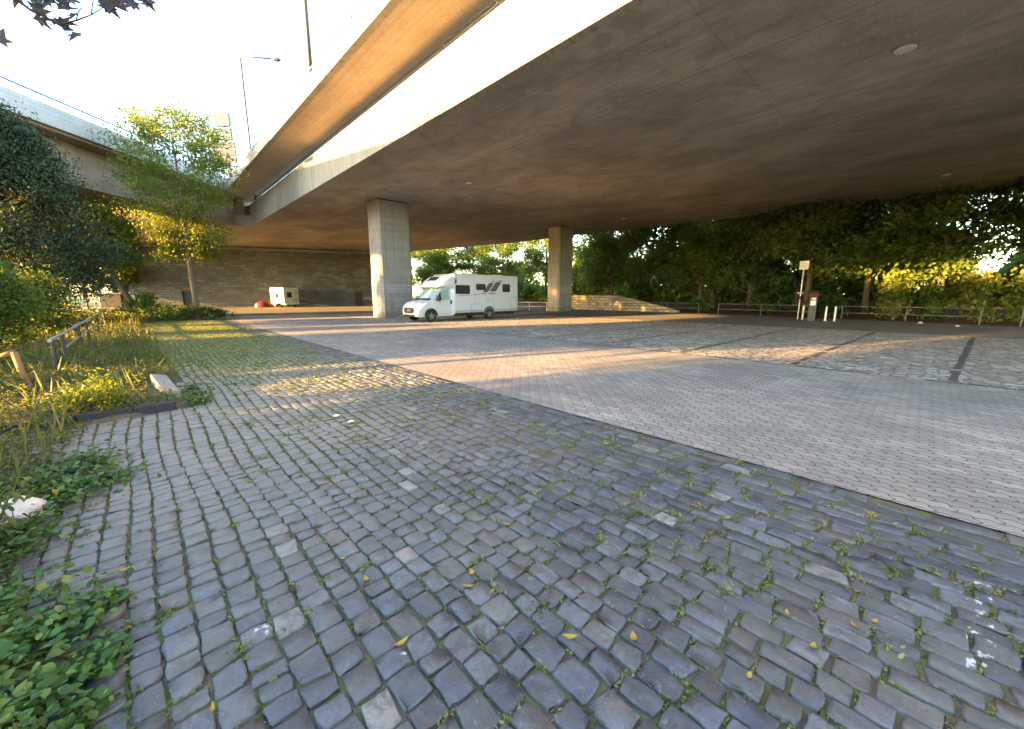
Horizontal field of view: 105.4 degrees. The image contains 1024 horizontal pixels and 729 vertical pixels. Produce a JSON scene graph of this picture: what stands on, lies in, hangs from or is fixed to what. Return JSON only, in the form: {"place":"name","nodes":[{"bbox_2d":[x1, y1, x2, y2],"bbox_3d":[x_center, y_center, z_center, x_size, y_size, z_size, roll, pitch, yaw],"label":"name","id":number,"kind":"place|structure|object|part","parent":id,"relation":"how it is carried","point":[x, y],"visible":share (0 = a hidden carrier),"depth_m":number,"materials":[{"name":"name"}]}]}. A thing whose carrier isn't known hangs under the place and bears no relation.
{"place":"outdoors","nodes":[
{"label":"outdoors","id":0,"kind":"place"},
{"bbox_2d":[6,307,113,329],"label":"path","id":1,"kind":"structure","parent":0,"point":[85,310],"depth_m":38.15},
{"bbox_2d":[100,293,126,306],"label":"utility cabinet","id":2,"kind":"object","parent":1,"relation":"on","point":[116,299],"visible":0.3,"depth_m":44.06,"materials":[{"name":"metal"}]},
{"bbox_2d":[0,308,205,496],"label":"verge","id":3,"kind":"structure","parent":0,"point":[152,389],"depth_m":5.63,"materials":[{"name":"soil"}]},
{"bbox_2d":[0,366,16,379],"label":"shrub","id":4,"kind":"object","parent":3,"relation":"on","point":[2,368],"visible":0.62,"depth_m":6.60,"materials":[{"name":"green plant"}]},
{"bbox_2d":[0,350,36,393],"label":"bent handrail","id":5,"kind":"object","parent":3,"relation":"on","point":[17,361],"visible":0.83,"depth_m":5.94,"materials":[{"name":"metal"}]},
{"bbox_2d":[0,254,80,350],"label":"shrub","id":6,"kind":"object","parent":3,"relation":"on","point":[15,311],"visible":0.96,"depth_m":11.35,"materials":[{"name":"green plant"}]},
{"bbox_2d":[1,258,100,340],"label":"shrub","id":7,"kind":"object","parent":3,"relation":"on","point":[55,291],"visible":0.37,"depth_m":14.66,"materials":[{"name":"green plant"}]},
{"bbox_2d":[0,97,145,305],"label":"yew tree","id":8,"kind":"object","parent":3,"relation":"on","point":[29,174],"visible":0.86,"depth_m":17.38,"materials":[{"name":"green plant"}]},
{"bbox_2d":[0,0,157,47],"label":"maple tree","id":9,"kind":"object","parent":3,"relation":"on","point":[39,6],"visible":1,"depth_m":3.16,"materials":[{"name":"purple plant"}]},
{"bbox_2d":[13,198,150,307],"bbox_3d":[-28.908,-7.329,26.593,6.690,8.490,9.554,-9,14,-43],"label":"leaning tree","id":10,"kind":"object","parent":3,"relation":"on","point":[126,227],"visible":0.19,"depth_m":25.72,"materials":[{"name":"green plant"}]},
{"bbox_2d":[90,283,100,306],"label":"poster board","id":11,"kind":"object","parent":3,"relation":"on","point":[94,301],"visible":0.23,"depth_m":42.79,"materials":[{"name":"grey metal"}]},
{"bbox_2d":[49,242,149,307],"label":"distant tree","id":12,"kind":"object","parent":3,"relation":"on","point":[124,278],"visible":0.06,"depth_m":47.89,"materials":[{"name":"green plant"}]},
{"bbox_2d":[0,303,207,607],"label":"verge weeds","id":13,"kind":"object","parent":3,"relation":"on","point":[144,361],"visible":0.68,"depth_m":6.37,"materials":[{"name":"green plant"}]},
{"bbox_2d":[117,290,175,313],"bbox_3d":[-26.238,-4.328,28.197,2.867,2.130,3.143,-3,11,-18],"label":"shrub","id":14,"kind":"object","parent":3,"relation":"on","point":[146,301],"visible":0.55,"depth_m":27.57,"materials":[{"name":"green plant"}]},
{"bbox_2d":[150,374,180,396],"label":"concrete block","id":15,"kind":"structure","parent":3,"relation":"on","point":[157,382],"depth_m":6.37,"materials":[{"name":"grey concrete"}]},
{"bbox_2d":[86,94,257,319],"bbox_3d":[-20.488,-9.290,24.517,8.239,12.877,7.685,-9,14,-43],"label":"deciduous tree","id":16,"kind":"object","parent":3,"relation":"on","point":[201,240],"visible":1,"depth_m":23.33,"materials":[{"name":"green plant"}]},
{"bbox_2d":[127,303,243,321],"bbox_3d":[-20.744,-3.299,25.022,5.663,1.416,2.585,-9,14,-43],"label":"shrub","id":17,"kind":"object","parent":3,"relation":"on","point":[186,311],"visible":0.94,"depth_m":24.80,"materials":[{"name":"green plant"}]},
{"bbox_2d":[0,297,1023,728],"bbox_3d":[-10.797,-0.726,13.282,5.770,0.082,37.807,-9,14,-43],"label":"cobbled pavement","id":18,"kind":"structure","parent":0,"point":[704,620],"depth_m":2.25,"materials":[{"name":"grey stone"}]},
{"bbox_2d":[0,495,46,524],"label":"stone","id":19,"kind":"object","parent":18,"relation":"on","point":[20,506],"visible":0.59,"depth_m":2.77,"materials":[{"name":"white stone"}]},
{"bbox_2d":[47,307,109,370],"bbox_3d":[-16.572,-1.565,15.522,0.134,0.924,22.682,-9,14,-43],"label":"railing","id":20,"kind":"object","parent":18,"relation":"on","point":[51,341],"visible":0.73,"depth_m":9.21,"materials":[{"name":"metal"}]},
{"bbox_2d":[36,365,134,414],"bbox_3d":[-5.548,0.379,5.089,0.928,0.769,0.842,-9,14,-43],"label":"shrub","id":21,"kind":"object","parent":18,"relation":"on","point":[77,399],"visible":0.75,"depth_m":5.08,"materials":[{"name":"green plant"}]},
{"bbox_2d":[0,400,176,431],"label":"kerb","id":22,"kind":"structure","parent":18,"relation":"on","point":[153,408],"depth_m":5.15,"materials":[{"name":"stone"}]},
{"bbox_2d":[0,384,218,728],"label":"ground ivy","id":23,"kind":"object","parent":18,"relation":"on","point":[21,706],"visible":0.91,"depth_m":1.83,"materials":[{"name":"green plant"}]},
{"bbox_2d":[210,701,214,711],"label":"fallen leaf","id":24,"kind":"object","parent":18,"relation":"on","point":[212,707],"visible":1,"depth_m":1.52,"materials":[{"name":"yellow plant"}]},
{"bbox_2d":[209,113,237,172],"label":"sign tower","id":25,"kind":"structure","parent":18,"relation":"on","point":[231,151],"depth_m":82.29,"materials":[{"name":"grey metal"}]},
{"bbox_2d":[127,244,372,306],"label":"abutment wall","id":26,"kind":"structure","parent":18,"relation":"on","point":[247,277],"depth_m":53.41,"materials":[{"name":"brick"}]},
{"bbox_2d":[183,291,192,306],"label":"door","id":27,"kind":"structure","parent":26,"relation":"in","point":[187,295],"depth_m":51.28,"materials":[{"name":"paint"}]},
{"bbox_2d":[355,292,362,305],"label":"door","id":28,"kind":"structure","parent":26,"relation":"in","point":[359,302],"depth_m":58.33,"materials":[{"name":"paint"}]},
{"bbox_2d":[367,198,412,317],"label":"bridge pier","id":29,"kind":"structure","parent":18,"relation":"on","point":[389,246],"depth_m":27.37,"materials":[{"name":"concrete"}]},
{"bbox_2d":[394,635,408,645],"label":"fallen leaf","id":30,"kind":"object","parent":18,"relation":"on","point":[402,641],"visible":1,"depth_m":1.81,"materials":[{"name":"yellow plant"}]},
{"bbox_2d":[411,252,419,290],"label":"broadleaf tree","id":31,"kind":"object","parent":18,"relation":"on","point":[413,284],"visible":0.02,"depth_m":75.79,"materials":[{"name":"green plant"}]},
{"bbox_2d":[411,247,468,289],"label":"broadleaf tree","id":32,"kind":"object","parent":18,"relation":"on","point":[436,258],"visible":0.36,"depth_m":67.23,"materials":[{"name":"green plant"}]},
{"bbox_2d":[562,634,577,638],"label":"fallen leaf","id":33,"kind":"object","parent":18,"relation":"on","point":[570,636],"visible":1,"depth_m":1.84,"materials":[{"name":"yellow plant"}]},
{"bbox_2d":[191,306,1023,338],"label":"asphalt lot","id":34,"kind":"structure","parent":18,"relation":"on","point":[942,329],"depth_m":25.78,"materials":[{"name":"grey asphalt"}]},
{"bbox_2d":[254,301,273,306],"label":"dome tent","id":35,"kind":"object","parent":34,"relation":"on","point":[263,304],"visible":0.95,"depth_m":50.75,"materials":[{"name":"red fabric"}]},
{"bbox_2d":[270,288,299,306],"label":"box trailer","id":36,"kind":"object","parent":34,"relation":"on","point":[282,297],"visible":0.99,"depth_m":51.91,"materials":[{"name":"grey metal"}]},
{"bbox_2d":[527,302,546,310],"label":"rail barrier","id":37,"kind":"object","parent":34,"relation":"on","point":[529,306],"visible":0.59,"depth_m":40.23,"materials":[{"name":"grey metal"}]},
{"bbox_2d":[539,289,547,305],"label":"bush","id":38,"kind":"object","parent":34,"relation":"on","point":[545,292],"visible":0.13,"depth_m":47.82,"materials":[{"name":"green plant"}]},
{"bbox_2d":[547,226,572,311],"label":"bridge pier","id":39,"kind":"structure","parent":34,"relation":"on","point":[560,251],"depth_m":37.72,"materials":[{"name":"concrete"}]},
{"bbox_2d":[571,295,679,312],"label":"stone wall","id":40,"kind":"structure","parent":34,"relation":"on","point":[603,302],"depth_m":40.04,"materials":[{"name":"grey stone"}]},
{"bbox_2d":[649,302,698,312],"bbox_3d":[14.712,-5.426,37.052,0.063,0.950,6.526,-6,12,-32],"label":"rail fence","id":41,"kind":"object","parent":34,"relation":"on","point":[676,307],"visible":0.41,"depth_m":36.42,"materials":[{"name":"metal"}]},
{"bbox_2d":[718,303,808,315],"bbox_3d":[19.212,-4.195,30.162,0.063,0.950,6.679,-6,12,-32],"label":"rail fence","id":42,"kind":"object","parent":34,"relation":"on","point":[761,307],"visible":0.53,"depth_m":30.03,"materials":[{"name":"metal"}]},
{"bbox_2d":[800,306,804,319],"bbox_3d":[19.103,-3.392,25.579,0.232,0.920,0.232,-9,14,-43],"label":"bollard","id":43,"kind":"object","parent":34,"relation":"on","point":[803,309],"visible":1,"depth_m":25.56,"materials":[{"name":"white metal"}]},
{"bbox_2d":[797,261,809,318],"bbox_3d":[19.031,-4.864,25.660,0.500,3.790,0.108,7,13,36],"label":"sign post","id":44,"kind":"object","parent":34,"relation":"on","point":[804,265],"visible":0.99,"depth_m":25.44,"materials":[{"name":"white metal"}]},
{"bbox_2d":[807,290,818,320],"bbox_3d":[18.899,-3.703,24.487,0.480,1.917,0.400,8,13,38],"label":"ticket machine","id":45,"kind":"object","parent":34,"relation":"on","point":[813,300],"visible":1,"depth_m":24.35,"materials":[{"name":"paint"}]},
{"bbox_2d":[824,306,827,320],"bbox_3d":[19.398,-3.125,24.090,0.232,0.920,0.232,-5,11,-43],"label":"bollard","id":46,"kind":"object","parent":34,"relation":"on","point":[826,309],"visible":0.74,"depth_m":24.06,"materials":[{"name":"white metal"}]},
{"bbox_2d":[833,307,836,321],"bbox_3d":[19.797,-3.088,23.880,0.232,0.920,0.232,-7,12,-43],"label":"bollard","id":47,"kind":"object","parent":34,"relation":"on","point":[835,311],"visible":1,"depth_m":23.86,"materials":[{"name":"white metal"}]},
{"bbox_2d":[840,306,982,324],"bbox_3d":[23.586,-2.999,23.465,0.063,0.950,6.079,-6,12,-32],"label":"rail fence","id":48,"kind":"object","parent":34,"relation":"on","point":[906,314],"visible":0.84,"depth_m":23.11,"materials":[{"name":"metal"}]},
{"bbox_2d":[1019,309,1023,326],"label":"rail fence","id":49,"kind":"object","parent":34,"relation":"on","point":[1022,318],"visible":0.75,"depth_m":19.83,"materials":[{"name":"metal"}]},
{"bbox_2d":[222,314,1023,536],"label":"paved lane","id":50,"kind":"structure","parent":18,"relation":"on","point":[953,450],"depth_m":5.73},
{"bbox_2d":[630,630,636,640],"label":"fallen leaf","id":51,"kind":"object","parent":18,"relation":"on","point":[633,636],"visible":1,"depth_m":1.84,"materials":[{"name":"yellow plant"}]},
{"bbox_2d":[328,313,1023,389],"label":"parking bays","id":52,"kind":"object","parent":18,"relation":"on","point":[994,362],"visible":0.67,"depth_m":13.01,"materials":[{"name":"stone"}]},
{"bbox_2d":[403,274,517,321],"bbox_3d":[-3.292,-4.548,26.052,8.110,2.990,2.640,-9,14,-43],"label":"camper van","id":53,"kind":"object","parent":52,"relation":"on","point":[471,295],"visible":1,"depth_m":24.80,"materials":[{"name":"white paint"}]},
{"bbox_3d":[-4.235,-3.871,23.884,1.200,1.420,0.208,-9,14,-43],"label":"cab door","id":54,"kind":"part","parent":53,"relation":"part of","materials":[{"name":"white paint"}]},
{"bbox_2d":[328,314,1023,390],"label":"bay marking setts","id":55,"kind":"structure","parent":52,"relation":"on","point":[954,376],"depth_m":11.99,"materials":[{"name":"grey stone"}]},
{"bbox_2d":[747,671,751,677],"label":"fallen leaf","id":56,"kind":"object","parent":18,"relation":"on","point":[749,674],"visible":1,"depth_m":1.66,"materials":[{"name":"yellow plant"}]},
{"bbox_2d":[810,641,816,647],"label":"fallen leaf","id":57,"kind":"object","parent":18,"relation":"on","point":[812,644],"visible":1,"depth_m":1.79,"materials":[{"name":"yellow plant"}]},
{"bbox_2d":[0,0,1023,297],"label":"sky","id":58,"kind":"structure","parent":0,"point":[187,50],"materials":[{"name":"white"}]},
{"bbox_2d":[2,0,1023,252],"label":"road bridge","id":59,"kind":"structure","parent":0,"point":[530,120],"depth_m":15.01,"materials":[{"name":"concrete"}]},
{"bbox_2d":[0,76,257,225],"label":"girder bridge","id":60,"kind":"structure","parent":59,"relation":"on","point":[76,141],"depth_m":23.54,"materials":[{"name":"concrete"}]},
{"bbox_2d":[239,56,280,206],"bbox_3d":[-21.326,-19.884,34.084,3.356,12.500,0.300,-1,10,-4],"label":"street lamp","id":61,"kind":"object","parent":59,"relation":"on","point":[275,59],"visible":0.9,"depth_m":33.22,"materials":[{"name":"metal"}]},
{"bbox_2d":[225,0,505,201],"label":"ramp bridge","id":62,"kind":"structure","parent":59,"relation":"on","point":[377,48],"depth_m":15.87,"materials":[{"name":"concrete"}]},
{"bbox_2d":[303,0,312,72],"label":"street lamp","id":63,"kind":"object","parent":62,"relation":"on","point":[307,33],"visible":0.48,"depth_m":17.96,"materials":[{"name":"metal"}]},
{"bbox_2d":[891,41,919,54],"bbox_3d":[10.333,-8.284,10.244,0.537,0.086,0.537,-9,14,-43],"label":"ceiling lamp","id":64,"kind":"object","parent":59,"relation":"attached to","point":[905,48],"visible":1,"depth_m":10.16,"materials":[{"name":"grey metal"}]},
{"bbox_2d":[518,300,1023,326],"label":"forest floor","id":65,"kind":"structure","parent":0,"point":[725,306],"depth_m":30.14,"materials":[{"name":"brown soil"}]},
{"bbox_2d":[411,248,461,290],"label":"broadleaf tree","id":66,"kind":"object","parent":65,"relation":"on","point":[419,260],"visible":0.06,"depth_m":75.82,"materials":[{"name":"green plant"}]},
{"bbox_2d":[447,245,497,274],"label":"broadleaf tree","id":67,"kind":"object","parent":65,"relation":"on","point":[465,258],"visible":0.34,"depth_m":68.63,"materials":[{"name":"green plant"}]},
{"bbox_2d":[471,242,529,282],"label":"broadleaf tree","id":68,"kind":"object","parent":65,"relation":"on","point":[506,250],"visible":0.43,"depth_m":64.17,"materials":[{"name":"green plant"}]},
{"bbox_2d":[513,235,576,303],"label":"broadleaf tree","id":69,"kind":"object","parent":65,"relation":"on","point":[535,256],"visible":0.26,"depth_m":57.19,"materials":[{"name":"green plant"}]},
{"bbox_2d":[573,228,657,294],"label":"broadleaf tree","id":70,"kind":"object","parent":65,"relation":"on","point":[615,287],"visible":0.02,"depth_m":52.58,"materials":[{"name":"green plant"}]},
{"bbox_2d":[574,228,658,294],"bbox_3d":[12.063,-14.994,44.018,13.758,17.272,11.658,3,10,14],"label":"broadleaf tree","id":71,"kind":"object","parent":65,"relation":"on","point":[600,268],"visible":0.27,"depth_m":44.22,"materials":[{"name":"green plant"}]},
{"bbox_2d":[619,279,662,303],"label":"bush","id":72,"kind":"object","parent":65,"relation":"on","point":[638,286],"visible":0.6,"depth_m":39.97,"materials":[{"name":"green plant"}]},
{"bbox_2d":[605,223,701,301],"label":"broadleaf tree","id":73,"kind":"object","parent":65,"relation":"on","point":[637,267],"visible":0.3,"depth_m":39.33,"materials":[{"name":"green plant"}]},
{"bbox_2d":[688,289,714,312],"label":"bush","id":74,"kind":"object","parent":65,"relation":"on","point":[702,300],"visible":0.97,"depth_m":34.74,"materials":[{"name":"green plant"}]},
{"bbox_2d":[649,215,761,309],"bbox_3d":[18.038,-13.761,37.220,12.376,17.234,13.670,6,12,30],"label":"broadleaf tree","id":75,"kind":"object","parent":65,"relation":"on","point":[694,274],"visible":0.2,"depth_m":36.63,"materials":[{"name":"green plant"}]},
{"bbox_2d":[673,218,749,303],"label":"broadleaf tree","id":76,"kind":"object","parent":65,"relation":"on","point":[713,296],"visible":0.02,"depth_m":44.39,"materials":[{"name":"green plant"}]},
{"bbox_2d":[686,208,829,310],"bbox_3d":[21.584,-13.114,33.491,13.758,17.272,11.658,-2,10,-8],"label":"broadleaf tree","id":77,"kind":"object","parent":65,"relation":"on","point":[749,257],"visible":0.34,"depth_m":33.38,"materials":[{"name":"green plant"}]},
{"bbox_2d":[497,223,1023,306],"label":"hedge","id":78,"kind":"object","parent":65,"relation":"on","point":[527,290],"visible":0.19,"depth_m":46.91,"materials":[{"name":"green plant"}]},
{"bbox_2d":[744,283,790,315],"bbox_3d":[20.504,-5.207,31.497,2.790,2.993,3.231,-2,10,-13],"label":"bush","id":79,"kind":"object","parent":65,"relation":"on","point":[772,293],"visible":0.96,"depth_m":30.99,"materials":[{"name":"green plant"}]},
{"bbox_2d":[746,216,853,304],"bbox_3d":[27.640,-14.695,37.445,15.134,19.000,12.824,5,11,28],"label":"broadleaf tree","id":80,"kind":"object","parent":65,"relation":"on","point":[798,278],"visible":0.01,"depth_m":37.98,"materials":[{"name":"green plant"}]},
{"bbox_2d":[736,198,900,312],"bbox_3d":[22.605,-11.806,28.852,11.821,16.305,11.414,-5,11,-25],"label":"broadleaf tree","id":81,"kind":"object","parent":65,"relation":"on","point":[819,218],"visible":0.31,"depth_m":28.43,"materials":[{"name":"green plant"}]},
{"bbox_2d":[800,287,856,316],"bbox_3d":[22.849,-4.357,27.974,2.952,2.389,2.568,1,10,5],"label":"bush","id":82,"kind":"object","parent":65,"relation":"on","point":[824,300],"visible":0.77,"depth_m":27.82,"materials":[{"name":"green plant"}]},
{"bbox_2d":[798,188,979,312],"bbox_3d":[26.096,-10.904,28.434,10.273,14.674,10.639,4,11,22],"label":"broadleaf tree","id":83,"kind":"object","parent":65,"relation":"on","point":[867,216],"visible":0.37,"depth_m":26.89,"materials":[{"name":"green plant"}]},
{"bbox_2d":[870,267,917,319],"bbox_3d":[24.595,-4.452,25.106,2.231,3.524,2.086,-9,14,-43],"label":"bush","id":84,"kind":"object","parent":65,"relation":"on","point":[890,297],"visible":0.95,"depth_m":24.80,"materials":[{"name":"green plant"}]},
{"bbox_2d":[829,193,1003,293],"bbox_3d":[33.073,-13.675,31.590,13.679,19.048,15.108,5,11,27],"label":"broadleaf tree","id":85,"kind":"object","parent":65,"relation":"on","point":[879,279],"visible":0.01,"depth_m":32.83,"materials":[{"name":"green plant"}]},
{"bbox_2d":[911,283,953,320],"bbox_3d":[25.775,-3.705,23.819,1.734,2.544,1.661,-2,10,-10],"label":"bush","id":86,"kind":"object","parent":65,"relation":"on","point":[937,296],"visible":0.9,"depth_m":23.58,"materials":[{"name":"green plant"}]},
{"bbox_2d":[850,176,1023,292],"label":"broadleaf tree","id":87,"kind":"object","parent":65,"relation":"on","point":[968,241],"visible":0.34,"depth_m":24.37,"materials":[{"name":"green plant"}]},
{"bbox_2d":[949,265,1013,322],"bbox_3d":[26.729,-3.901,22.425,2.365,3.482,2.325,2,10,10],"label":"bush","id":88,"kind":"object","parent":65,"relation":"on","point":[978,284],"visible":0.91,"depth_m":22.10,"materials":[{"name":"green plant"}]},
{"bbox_2d":[958,183,1023,283],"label":"broadleaf tree","id":89,"kind":"object","parent":65,"relation":"on","point":[1017,197],"visible":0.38,"depth_m":23.06,"materials":[{"name":"green plant"}]},
{"bbox_2d":[991,198,1021,263],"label":"broadleaf tree","id":90,"kind":"object","parent":65,"relation":"on","point":[1009,246],"depth_m":28.65,"materials":[{"name":"green plant"}]},
{"bbox_2d":[992,264,1023,322],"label":"bush","id":91,"kind":"object","parent":65,"relation":"on","point":[1013,309],"visible":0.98,"depth_m":21.38,"materials":[{"name":"green plant"}]}
]}

